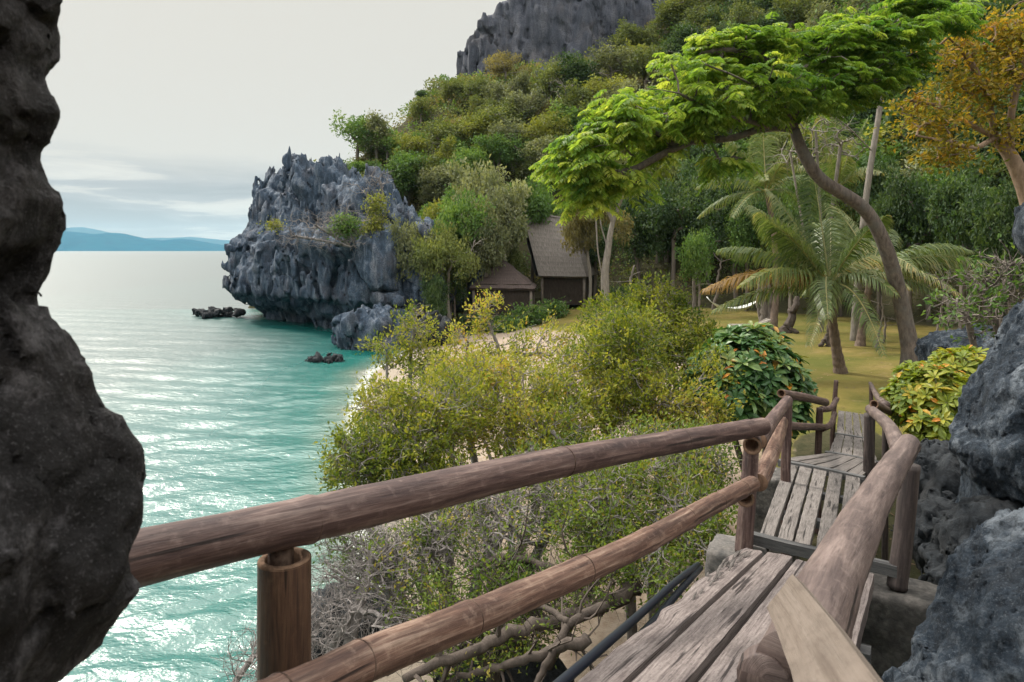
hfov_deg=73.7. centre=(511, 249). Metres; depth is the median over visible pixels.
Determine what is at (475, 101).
hillside tree
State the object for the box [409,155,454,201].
hillside tree
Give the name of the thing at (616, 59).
hillside tree
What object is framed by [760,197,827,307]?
forest tree
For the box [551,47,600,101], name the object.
hillside tree
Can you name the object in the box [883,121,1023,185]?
hillside tree
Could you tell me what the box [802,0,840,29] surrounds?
hillside tree
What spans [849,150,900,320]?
forest tree
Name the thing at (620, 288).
leafy bush
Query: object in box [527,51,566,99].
hillside tree
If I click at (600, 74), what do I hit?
hillside tree
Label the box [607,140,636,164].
hillside tree
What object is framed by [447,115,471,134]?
hillside tree
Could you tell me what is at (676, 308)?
leafy shrub
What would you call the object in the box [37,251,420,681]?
sea
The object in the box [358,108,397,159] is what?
hillside tree
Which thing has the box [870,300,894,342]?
sapling
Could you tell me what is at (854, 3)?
hillside tree
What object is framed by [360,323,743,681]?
beach
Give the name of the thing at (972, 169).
hillside tree
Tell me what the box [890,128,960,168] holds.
hillside tree
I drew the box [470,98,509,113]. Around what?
hillside tree
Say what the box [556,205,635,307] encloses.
forest tree
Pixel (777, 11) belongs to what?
hillside tree
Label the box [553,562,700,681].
hose
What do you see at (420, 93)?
hillside tree
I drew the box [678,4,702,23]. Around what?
hillside tree
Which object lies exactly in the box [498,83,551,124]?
hillside tree
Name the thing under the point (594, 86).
hillside tree
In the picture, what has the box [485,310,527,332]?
leafy bush
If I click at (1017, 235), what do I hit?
boulder
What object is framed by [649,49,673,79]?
hillside tree
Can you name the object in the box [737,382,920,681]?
log railing
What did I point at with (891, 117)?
hillside tree
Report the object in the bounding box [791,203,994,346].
coconut palm
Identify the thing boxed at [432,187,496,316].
forest tree
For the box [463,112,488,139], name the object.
hillside tree
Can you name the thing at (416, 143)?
hillside tree
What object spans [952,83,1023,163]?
hillside tree
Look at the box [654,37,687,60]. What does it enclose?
hillside tree
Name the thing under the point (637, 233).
forest tree
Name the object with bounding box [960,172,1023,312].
forest tree
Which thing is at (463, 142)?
hillside tree
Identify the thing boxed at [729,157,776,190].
hillside tree
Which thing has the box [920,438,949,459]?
dark rock
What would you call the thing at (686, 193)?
hillside tree
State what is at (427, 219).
hillside rock
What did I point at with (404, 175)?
hillside tree
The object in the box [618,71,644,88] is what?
hillside tree
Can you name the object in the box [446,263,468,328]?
forest tree
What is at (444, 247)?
forest tree
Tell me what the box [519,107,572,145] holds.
hillside tree
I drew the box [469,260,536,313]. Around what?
hut
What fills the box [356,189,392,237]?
leafy bush
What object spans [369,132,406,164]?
hillside tree
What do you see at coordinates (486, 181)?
forest tree
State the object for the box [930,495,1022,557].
dark rock
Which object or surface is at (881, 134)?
hillside tree
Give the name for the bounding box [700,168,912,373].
coconut palm
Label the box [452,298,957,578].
lawn
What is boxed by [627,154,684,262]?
forest tree
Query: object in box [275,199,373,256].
bare bush
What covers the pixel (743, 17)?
hillside tree
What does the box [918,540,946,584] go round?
dark rock
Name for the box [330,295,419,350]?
shore boulder
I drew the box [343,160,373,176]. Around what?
hillside tree
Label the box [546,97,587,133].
hillside tree
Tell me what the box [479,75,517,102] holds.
hillside tree
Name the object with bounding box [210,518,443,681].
bare shrub
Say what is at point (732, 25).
hillside tree
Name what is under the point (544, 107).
hillside tree
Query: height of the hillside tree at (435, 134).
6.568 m
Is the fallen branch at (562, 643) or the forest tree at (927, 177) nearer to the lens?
the fallen branch at (562, 643)
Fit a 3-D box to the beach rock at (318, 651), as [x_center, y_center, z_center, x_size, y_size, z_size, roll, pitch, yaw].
[-1.916,4.288,7.700,1.680,1.052,1.301,0,0,0]
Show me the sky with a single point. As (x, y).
(171, 111)
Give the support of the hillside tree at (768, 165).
on the hillside
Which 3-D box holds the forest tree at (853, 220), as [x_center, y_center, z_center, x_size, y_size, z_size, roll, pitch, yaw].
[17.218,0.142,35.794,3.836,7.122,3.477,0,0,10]
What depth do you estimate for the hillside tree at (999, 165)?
31.93 m
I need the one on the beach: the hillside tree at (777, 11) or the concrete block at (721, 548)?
the concrete block at (721, 548)
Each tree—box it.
[329,109,383,158]
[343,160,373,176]
[347,158,379,173]
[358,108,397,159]
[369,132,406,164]
[374,144,430,205]
[378,120,395,151]
[386,213,436,314]
[392,131,428,160]
[394,179,414,201]
[405,96,438,126]
[407,217,482,308]
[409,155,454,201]
[412,131,428,144]
[414,90,429,98]
[415,113,472,153]
[416,163,459,202]
[416,201,441,218]
[418,271,451,316]
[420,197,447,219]
[427,133,463,167]
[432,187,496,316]
[437,84,459,108]
[439,141,493,185]
[439,183,460,204]
[441,76,467,102]
[441,134,472,153]
[441,153,532,312]
[443,230,472,317]
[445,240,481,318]
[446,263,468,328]
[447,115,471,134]
[454,112,497,150]
[460,73,498,99]
[461,191,512,313]
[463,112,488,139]
[468,94,487,111]
[468,177,532,313]
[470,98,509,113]
[470,131,532,180]
[471,97,539,125]
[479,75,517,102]
[482,49,530,83]
[483,128,513,165]
[487,114,546,170]
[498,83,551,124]
[502,172,562,281]
[502,245,530,276]
[506,68,531,118]
[508,143,546,183]
[516,134,555,186]
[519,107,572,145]
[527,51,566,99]
[528,0,992,376]
[533,100,556,119]
[534,133,566,169]
[546,78,572,102]
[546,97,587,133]
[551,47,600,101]
[551,77,596,120]
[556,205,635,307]
[570,57,604,80]
[576,73,632,102]
[583,37,636,81]
[587,72,656,104]
[588,64,610,81]
[589,221,615,297]
[592,195,638,300]
[595,153,624,168]
[603,38,648,70]
[607,16,646,49]
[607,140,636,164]
[612,265,648,289]
[616,180,658,282]
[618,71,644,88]
[620,42,662,87]
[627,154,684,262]
[633,23,663,51]
[637,174,708,299]
[645,193,680,264]
[646,63,687,88]
[649,0,703,37]
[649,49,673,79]
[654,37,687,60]
[657,152,703,248]
[658,0,711,11]
[666,20,704,54]
[673,149,734,290]
[674,225,717,314]
[676,134,722,165]
[676,172,718,253]
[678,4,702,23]
[679,0,723,31]
[687,247,733,309]
[690,171,767,306]
[692,271,706,311]
[700,0,743,29]
[700,0,766,34]
[708,198,721,261]
[711,19,735,34]
[711,132,758,161]
[712,129,733,151]
[717,75,737,90]
[721,190,767,310]
[725,18,762,35]
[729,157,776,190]
[735,15,782,31]
[738,140,755,155]
[741,0,766,12]
[746,117,828,169]
[751,118,808,163]
[751,184,783,195]
[752,0,787,13]
[754,151,783,181]
[759,6,788,26]
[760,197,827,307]
[761,0,814,31]
[761,184,787,242]
[764,114,879,331]
[774,112,819,158]
[778,162,863,313]
[781,146,826,186]
[782,100,952,165]
[786,119,864,173]
[787,28,805,59]
[787,120,830,176]
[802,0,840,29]
[804,117,833,134]
[806,0,916,340]
[807,0,844,12]
[809,184,864,316]
[819,114,899,171]
[826,101,873,137]
[833,134,912,213]
[835,0,874,16]
[843,0,876,14]
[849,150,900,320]
[853,85,906,123]
[865,162,939,308]
[870,40,908,66]
[874,0,1023,204]
[880,66,952,152]
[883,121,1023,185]
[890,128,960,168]
[900,45,965,97]
[900,67,982,136]
[902,50,955,97]
[904,162,966,321]
[918,0,1006,45]
[922,63,1023,141]
[924,19,1003,66]
[925,157,1001,329]
[928,140,1023,193]
[939,104,1023,186]
[940,171,1020,323]
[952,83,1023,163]
[956,40,1023,77]
[957,158,1011,196]
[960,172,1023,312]
[970,128,1023,160]
[977,4,1023,33]
[990,0,1023,11]
[1000,89,1023,112]
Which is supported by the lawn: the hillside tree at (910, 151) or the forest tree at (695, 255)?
the forest tree at (695, 255)
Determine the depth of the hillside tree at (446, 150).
60.54 m
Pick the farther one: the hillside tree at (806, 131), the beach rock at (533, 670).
the hillside tree at (806, 131)
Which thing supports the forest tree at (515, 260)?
on the lawn
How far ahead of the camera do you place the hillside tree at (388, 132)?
70.20 m
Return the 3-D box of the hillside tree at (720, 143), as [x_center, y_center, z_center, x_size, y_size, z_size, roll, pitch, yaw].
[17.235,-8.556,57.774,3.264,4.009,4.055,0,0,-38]
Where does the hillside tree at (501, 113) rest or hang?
on the hillside
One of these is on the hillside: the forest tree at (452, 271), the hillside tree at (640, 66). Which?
the hillside tree at (640, 66)
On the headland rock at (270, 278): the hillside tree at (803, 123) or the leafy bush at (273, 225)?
the leafy bush at (273, 225)
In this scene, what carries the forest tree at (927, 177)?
on the hillside
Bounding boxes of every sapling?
[851,288,927,347]
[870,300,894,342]
[911,270,949,330]
[915,271,952,329]
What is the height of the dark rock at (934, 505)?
0.721 m
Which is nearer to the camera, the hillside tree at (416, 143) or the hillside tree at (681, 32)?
the hillside tree at (416, 143)
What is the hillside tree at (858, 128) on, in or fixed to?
on the hillside
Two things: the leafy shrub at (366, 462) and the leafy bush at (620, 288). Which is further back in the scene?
the leafy bush at (620, 288)
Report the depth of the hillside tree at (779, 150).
48.80 m
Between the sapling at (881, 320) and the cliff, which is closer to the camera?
the sapling at (881, 320)
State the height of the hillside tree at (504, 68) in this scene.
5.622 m
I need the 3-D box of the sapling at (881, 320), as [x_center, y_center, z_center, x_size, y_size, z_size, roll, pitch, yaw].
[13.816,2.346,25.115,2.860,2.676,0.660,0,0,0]
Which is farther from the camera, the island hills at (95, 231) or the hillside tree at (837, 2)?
the island hills at (95, 231)
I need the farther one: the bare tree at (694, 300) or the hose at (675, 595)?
the bare tree at (694, 300)
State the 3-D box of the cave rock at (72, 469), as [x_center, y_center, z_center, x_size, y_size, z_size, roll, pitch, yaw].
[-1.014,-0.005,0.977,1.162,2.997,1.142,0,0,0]
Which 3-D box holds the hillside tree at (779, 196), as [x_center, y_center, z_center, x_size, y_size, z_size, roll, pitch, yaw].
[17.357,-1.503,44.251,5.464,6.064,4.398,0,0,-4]
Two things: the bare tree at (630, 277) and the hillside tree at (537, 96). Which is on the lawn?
the bare tree at (630, 277)
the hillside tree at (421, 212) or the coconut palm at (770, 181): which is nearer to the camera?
the coconut palm at (770, 181)
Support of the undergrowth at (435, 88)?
on the hillside
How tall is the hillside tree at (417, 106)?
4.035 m
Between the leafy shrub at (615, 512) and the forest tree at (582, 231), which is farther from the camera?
the forest tree at (582, 231)
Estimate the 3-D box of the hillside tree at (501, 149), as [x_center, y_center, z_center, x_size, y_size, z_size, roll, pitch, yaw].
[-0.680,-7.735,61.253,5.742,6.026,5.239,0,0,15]
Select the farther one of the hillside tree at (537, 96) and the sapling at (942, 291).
the hillside tree at (537, 96)
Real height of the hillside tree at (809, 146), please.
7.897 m
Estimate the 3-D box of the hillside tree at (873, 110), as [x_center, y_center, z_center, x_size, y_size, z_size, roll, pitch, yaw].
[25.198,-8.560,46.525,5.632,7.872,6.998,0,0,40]
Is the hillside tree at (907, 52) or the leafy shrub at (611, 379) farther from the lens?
the hillside tree at (907, 52)
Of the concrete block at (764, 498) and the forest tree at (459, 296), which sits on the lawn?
the concrete block at (764, 498)
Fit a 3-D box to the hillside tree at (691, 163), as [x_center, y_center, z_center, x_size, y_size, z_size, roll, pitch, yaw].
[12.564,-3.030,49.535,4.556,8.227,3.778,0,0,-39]
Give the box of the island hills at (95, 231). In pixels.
[65,227,229,244]
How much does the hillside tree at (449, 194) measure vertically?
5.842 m
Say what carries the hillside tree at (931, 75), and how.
on the hillside
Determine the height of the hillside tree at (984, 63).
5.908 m
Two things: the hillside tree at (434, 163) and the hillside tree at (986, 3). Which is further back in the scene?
the hillside tree at (434, 163)
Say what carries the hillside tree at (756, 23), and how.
on the hillside
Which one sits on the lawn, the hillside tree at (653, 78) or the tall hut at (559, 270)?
the tall hut at (559, 270)
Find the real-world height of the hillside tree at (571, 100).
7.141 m
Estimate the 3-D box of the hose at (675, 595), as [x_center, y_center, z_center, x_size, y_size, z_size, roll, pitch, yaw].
[0.759,1.970,3.594,0.073,0.666,2.878,0,0,25]
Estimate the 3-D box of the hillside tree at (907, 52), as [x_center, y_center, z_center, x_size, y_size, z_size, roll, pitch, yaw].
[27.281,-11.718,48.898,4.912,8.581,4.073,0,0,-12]
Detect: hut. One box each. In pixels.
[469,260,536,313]
[525,214,598,307]
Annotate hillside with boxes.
[248,0,1023,326]
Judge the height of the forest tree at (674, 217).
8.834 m
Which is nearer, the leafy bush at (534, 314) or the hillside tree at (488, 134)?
the leafy bush at (534, 314)
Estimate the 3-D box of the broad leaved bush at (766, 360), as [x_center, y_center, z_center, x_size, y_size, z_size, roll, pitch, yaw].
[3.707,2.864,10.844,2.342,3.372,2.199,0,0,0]
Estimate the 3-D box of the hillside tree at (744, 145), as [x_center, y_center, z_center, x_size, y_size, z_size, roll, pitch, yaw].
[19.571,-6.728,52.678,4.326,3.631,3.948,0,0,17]
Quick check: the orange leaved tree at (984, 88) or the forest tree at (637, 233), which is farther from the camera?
the forest tree at (637, 233)
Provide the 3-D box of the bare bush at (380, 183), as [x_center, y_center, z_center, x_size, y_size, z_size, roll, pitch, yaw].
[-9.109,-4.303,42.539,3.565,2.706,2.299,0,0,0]
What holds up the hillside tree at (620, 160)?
on the hillside
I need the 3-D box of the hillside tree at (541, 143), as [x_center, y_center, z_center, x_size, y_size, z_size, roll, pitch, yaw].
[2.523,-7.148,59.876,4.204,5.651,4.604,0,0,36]
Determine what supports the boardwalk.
on the beach
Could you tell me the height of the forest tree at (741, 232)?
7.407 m
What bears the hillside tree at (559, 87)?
on the hillside
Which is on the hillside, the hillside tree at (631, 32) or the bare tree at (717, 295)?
the hillside tree at (631, 32)
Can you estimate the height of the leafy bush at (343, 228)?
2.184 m
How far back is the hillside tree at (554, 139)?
59.00 m
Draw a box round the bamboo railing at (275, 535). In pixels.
[129,380,839,681]
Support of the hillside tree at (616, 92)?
on the hillside
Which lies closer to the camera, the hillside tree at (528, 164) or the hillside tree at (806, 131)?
the hillside tree at (806, 131)
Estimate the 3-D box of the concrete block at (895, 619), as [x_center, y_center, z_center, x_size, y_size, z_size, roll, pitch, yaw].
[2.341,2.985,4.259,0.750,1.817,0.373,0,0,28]
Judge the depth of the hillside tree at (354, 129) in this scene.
68.01 m
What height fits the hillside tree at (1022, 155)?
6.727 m
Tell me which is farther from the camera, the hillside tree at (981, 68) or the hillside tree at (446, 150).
the hillside tree at (446, 150)
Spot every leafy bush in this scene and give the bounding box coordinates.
[256,215,286,233]
[316,210,370,245]
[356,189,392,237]
[452,307,494,335]
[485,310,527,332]
[502,299,553,327]
[539,296,572,319]
[597,282,648,308]
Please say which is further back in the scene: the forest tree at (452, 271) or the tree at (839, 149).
the forest tree at (452, 271)
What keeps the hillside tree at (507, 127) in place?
on the hillside
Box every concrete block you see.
[705,534,768,575]
[754,467,798,563]
[861,572,937,678]
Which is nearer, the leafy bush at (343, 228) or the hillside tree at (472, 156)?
the leafy bush at (343, 228)
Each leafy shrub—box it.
[305,433,601,675]
[308,356,502,617]
[354,299,461,527]
[376,530,644,681]
[411,339,621,590]
[436,285,582,513]
[511,287,750,547]
[530,407,741,639]
[575,270,722,474]
[917,233,1023,353]
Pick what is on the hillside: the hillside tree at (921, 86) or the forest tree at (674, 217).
the hillside tree at (921, 86)
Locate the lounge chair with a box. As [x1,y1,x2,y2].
[730,318,770,325]
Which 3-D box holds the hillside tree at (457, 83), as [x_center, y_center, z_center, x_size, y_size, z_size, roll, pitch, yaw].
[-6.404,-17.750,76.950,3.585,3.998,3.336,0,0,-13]
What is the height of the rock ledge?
0.987 m
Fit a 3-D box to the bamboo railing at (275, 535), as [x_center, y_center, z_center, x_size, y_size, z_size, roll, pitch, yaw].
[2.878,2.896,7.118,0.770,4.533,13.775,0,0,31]
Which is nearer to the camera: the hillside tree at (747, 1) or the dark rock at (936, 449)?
the dark rock at (936, 449)
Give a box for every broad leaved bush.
[674,321,818,472]
[879,344,988,441]
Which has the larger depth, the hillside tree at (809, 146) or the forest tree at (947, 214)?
the hillside tree at (809, 146)
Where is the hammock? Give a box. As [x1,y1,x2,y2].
[707,297,755,312]
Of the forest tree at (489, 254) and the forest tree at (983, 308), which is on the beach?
the forest tree at (489, 254)
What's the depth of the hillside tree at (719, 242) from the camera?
47.32 m
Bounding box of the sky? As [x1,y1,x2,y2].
[41,0,505,239]
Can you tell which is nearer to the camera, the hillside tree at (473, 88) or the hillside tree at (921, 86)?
the hillside tree at (921, 86)
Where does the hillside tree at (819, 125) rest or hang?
on the hillside
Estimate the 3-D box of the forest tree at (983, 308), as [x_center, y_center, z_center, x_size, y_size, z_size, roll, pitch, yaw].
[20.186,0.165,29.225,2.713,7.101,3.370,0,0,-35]
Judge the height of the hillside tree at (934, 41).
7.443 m
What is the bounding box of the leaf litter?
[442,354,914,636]
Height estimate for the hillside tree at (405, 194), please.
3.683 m
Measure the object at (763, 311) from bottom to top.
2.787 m
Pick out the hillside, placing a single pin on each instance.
(728, 296)
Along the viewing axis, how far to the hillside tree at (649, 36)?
77.47 m
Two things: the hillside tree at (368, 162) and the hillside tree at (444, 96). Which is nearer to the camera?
the hillside tree at (368, 162)
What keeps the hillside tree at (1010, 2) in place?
on the hillside
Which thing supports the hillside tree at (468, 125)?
on the hillside
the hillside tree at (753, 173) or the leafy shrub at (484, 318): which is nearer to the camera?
the leafy shrub at (484, 318)
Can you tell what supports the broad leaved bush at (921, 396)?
on the lawn
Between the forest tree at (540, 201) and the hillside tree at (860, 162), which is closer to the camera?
the hillside tree at (860, 162)
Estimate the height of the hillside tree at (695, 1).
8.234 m
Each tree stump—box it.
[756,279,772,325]
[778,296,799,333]
[818,324,830,346]
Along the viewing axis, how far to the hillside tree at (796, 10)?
69.41 m
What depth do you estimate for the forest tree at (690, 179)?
45.53 m
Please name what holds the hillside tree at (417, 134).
on the hillside
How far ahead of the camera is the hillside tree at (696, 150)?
53.76 m
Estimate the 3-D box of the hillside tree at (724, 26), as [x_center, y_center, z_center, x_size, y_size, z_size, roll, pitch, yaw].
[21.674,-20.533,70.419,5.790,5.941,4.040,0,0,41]
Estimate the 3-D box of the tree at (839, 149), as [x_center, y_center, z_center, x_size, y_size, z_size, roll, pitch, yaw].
[13.143,-1.280,28.968,4.649,9.770,3.466,0,0,0]
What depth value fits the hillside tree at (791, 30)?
64.92 m
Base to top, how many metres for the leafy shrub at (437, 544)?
3.128 m
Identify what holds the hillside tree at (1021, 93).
on the hillside
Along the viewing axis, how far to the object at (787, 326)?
29.38 m
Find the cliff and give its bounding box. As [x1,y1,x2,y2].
[456,0,666,78]
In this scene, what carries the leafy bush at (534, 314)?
on the lawn
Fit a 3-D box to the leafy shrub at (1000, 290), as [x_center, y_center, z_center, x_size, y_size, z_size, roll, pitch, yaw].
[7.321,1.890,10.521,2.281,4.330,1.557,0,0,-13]
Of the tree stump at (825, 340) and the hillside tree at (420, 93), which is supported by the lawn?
the tree stump at (825, 340)
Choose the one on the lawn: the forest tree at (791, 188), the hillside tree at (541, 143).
the forest tree at (791, 188)
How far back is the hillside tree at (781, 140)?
46.58 m
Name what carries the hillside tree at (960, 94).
on the hillside
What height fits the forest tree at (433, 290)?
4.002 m
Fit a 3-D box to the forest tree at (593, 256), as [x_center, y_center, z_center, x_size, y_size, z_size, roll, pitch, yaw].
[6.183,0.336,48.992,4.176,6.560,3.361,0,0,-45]
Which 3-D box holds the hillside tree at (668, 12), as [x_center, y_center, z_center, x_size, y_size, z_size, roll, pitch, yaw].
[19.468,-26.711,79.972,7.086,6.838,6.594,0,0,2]
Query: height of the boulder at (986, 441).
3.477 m
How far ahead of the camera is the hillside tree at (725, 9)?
73.33 m
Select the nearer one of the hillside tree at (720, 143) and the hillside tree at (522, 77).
the hillside tree at (720, 143)
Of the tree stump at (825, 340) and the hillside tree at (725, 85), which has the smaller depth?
the tree stump at (825, 340)
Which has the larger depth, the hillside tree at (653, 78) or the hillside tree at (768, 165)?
the hillside tree at (653, 78)
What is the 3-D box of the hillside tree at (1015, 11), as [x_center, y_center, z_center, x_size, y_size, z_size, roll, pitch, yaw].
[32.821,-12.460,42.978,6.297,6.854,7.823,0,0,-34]
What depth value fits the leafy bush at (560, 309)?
41.39 m
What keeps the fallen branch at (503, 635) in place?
on the beach
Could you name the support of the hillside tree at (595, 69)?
on the hillside
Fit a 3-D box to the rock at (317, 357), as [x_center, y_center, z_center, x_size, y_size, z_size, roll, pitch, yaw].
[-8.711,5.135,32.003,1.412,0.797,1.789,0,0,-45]
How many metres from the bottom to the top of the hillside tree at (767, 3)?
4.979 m
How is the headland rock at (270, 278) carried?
on the sea
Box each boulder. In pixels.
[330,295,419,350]
[415,310,454,346]
[882,507,1023,681]
[914,323,993,360]
[948,299,1023,506]
[1011,202,1023,255]
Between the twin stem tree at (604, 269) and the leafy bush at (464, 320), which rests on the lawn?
the twin stem tree at (604, 269)
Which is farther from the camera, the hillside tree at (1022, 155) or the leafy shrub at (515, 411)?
the hillside tree at (1022, 155)
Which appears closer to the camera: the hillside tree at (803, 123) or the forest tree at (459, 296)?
the forest tree at (459, 296)
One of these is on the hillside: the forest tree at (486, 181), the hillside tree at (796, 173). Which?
the hillside tree at (796, 173)
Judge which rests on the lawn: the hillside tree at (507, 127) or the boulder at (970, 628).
the boulder at (970, 628)
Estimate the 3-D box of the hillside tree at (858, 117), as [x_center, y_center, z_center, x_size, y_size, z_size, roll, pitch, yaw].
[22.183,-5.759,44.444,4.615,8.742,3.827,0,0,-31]
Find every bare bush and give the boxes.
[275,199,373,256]
[343,163,395,199]
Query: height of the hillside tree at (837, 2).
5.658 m
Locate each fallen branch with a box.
[402,483,642,681]
[427,557,624,681]
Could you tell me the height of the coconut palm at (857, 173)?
11.294 m
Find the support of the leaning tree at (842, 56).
on the lawn
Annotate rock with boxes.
[0,0,145,681]
[221,146,484,329]
[305,351,344,363]
[311,582,411,675]
[415,217,434,224]
[435,642,573,681]
[891,487,956,573]
[914,452,960,499]
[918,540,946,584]
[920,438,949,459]
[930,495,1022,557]
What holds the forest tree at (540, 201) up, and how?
on the lawn
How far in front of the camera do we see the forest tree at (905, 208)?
30.77 m
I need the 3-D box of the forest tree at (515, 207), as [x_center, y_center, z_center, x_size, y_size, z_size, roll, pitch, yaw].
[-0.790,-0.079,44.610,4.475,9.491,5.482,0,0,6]
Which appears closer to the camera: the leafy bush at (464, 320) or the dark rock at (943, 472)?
the dark rock at (943, 472)
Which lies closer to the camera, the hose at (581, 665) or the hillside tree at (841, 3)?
the hose at (581, 665)
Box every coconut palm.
[695,128,814,329]
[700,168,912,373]
[781,115,884,316]
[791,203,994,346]
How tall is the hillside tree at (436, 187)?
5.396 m
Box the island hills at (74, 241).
[57,231,224,250]
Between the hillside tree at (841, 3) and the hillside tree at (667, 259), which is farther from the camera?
the hillside tree at (841, 3)
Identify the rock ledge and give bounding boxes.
[192,306,245,318]
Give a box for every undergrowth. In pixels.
[346,0,981,309]
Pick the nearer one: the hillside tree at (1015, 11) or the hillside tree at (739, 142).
the hillside tree at (1015, 11)
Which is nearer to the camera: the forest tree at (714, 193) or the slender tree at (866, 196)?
the slender tree at (866, 196)
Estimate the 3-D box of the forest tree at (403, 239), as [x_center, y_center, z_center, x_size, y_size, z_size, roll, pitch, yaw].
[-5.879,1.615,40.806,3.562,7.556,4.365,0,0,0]
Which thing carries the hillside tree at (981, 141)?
on the hillside
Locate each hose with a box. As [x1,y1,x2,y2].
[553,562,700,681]
[638,565,702,631]
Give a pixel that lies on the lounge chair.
(765, 320)
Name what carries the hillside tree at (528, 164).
on the hillside
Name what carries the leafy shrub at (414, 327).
on the beach
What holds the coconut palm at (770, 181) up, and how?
on the lawn
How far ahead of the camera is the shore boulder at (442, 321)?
35.38 m
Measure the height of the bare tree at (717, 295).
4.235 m
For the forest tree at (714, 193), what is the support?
on the lawn
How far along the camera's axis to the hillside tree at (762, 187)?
44.89 m
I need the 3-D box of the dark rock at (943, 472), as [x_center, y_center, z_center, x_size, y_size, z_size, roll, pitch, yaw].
[3.935,2.151,6.382,0.603,0.617,0.938,0,0,0]
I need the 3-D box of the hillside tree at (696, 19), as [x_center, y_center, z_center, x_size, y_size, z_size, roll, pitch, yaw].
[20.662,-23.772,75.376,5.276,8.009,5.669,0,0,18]
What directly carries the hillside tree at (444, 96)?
on the hillside
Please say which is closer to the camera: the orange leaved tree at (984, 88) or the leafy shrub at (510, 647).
the leafy shrub at (510, 647)
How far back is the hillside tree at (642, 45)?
72.65 m
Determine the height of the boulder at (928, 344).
1.090 m
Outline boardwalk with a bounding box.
[578,410,896,681]
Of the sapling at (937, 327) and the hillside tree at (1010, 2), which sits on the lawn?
the sapling at (937, 327)

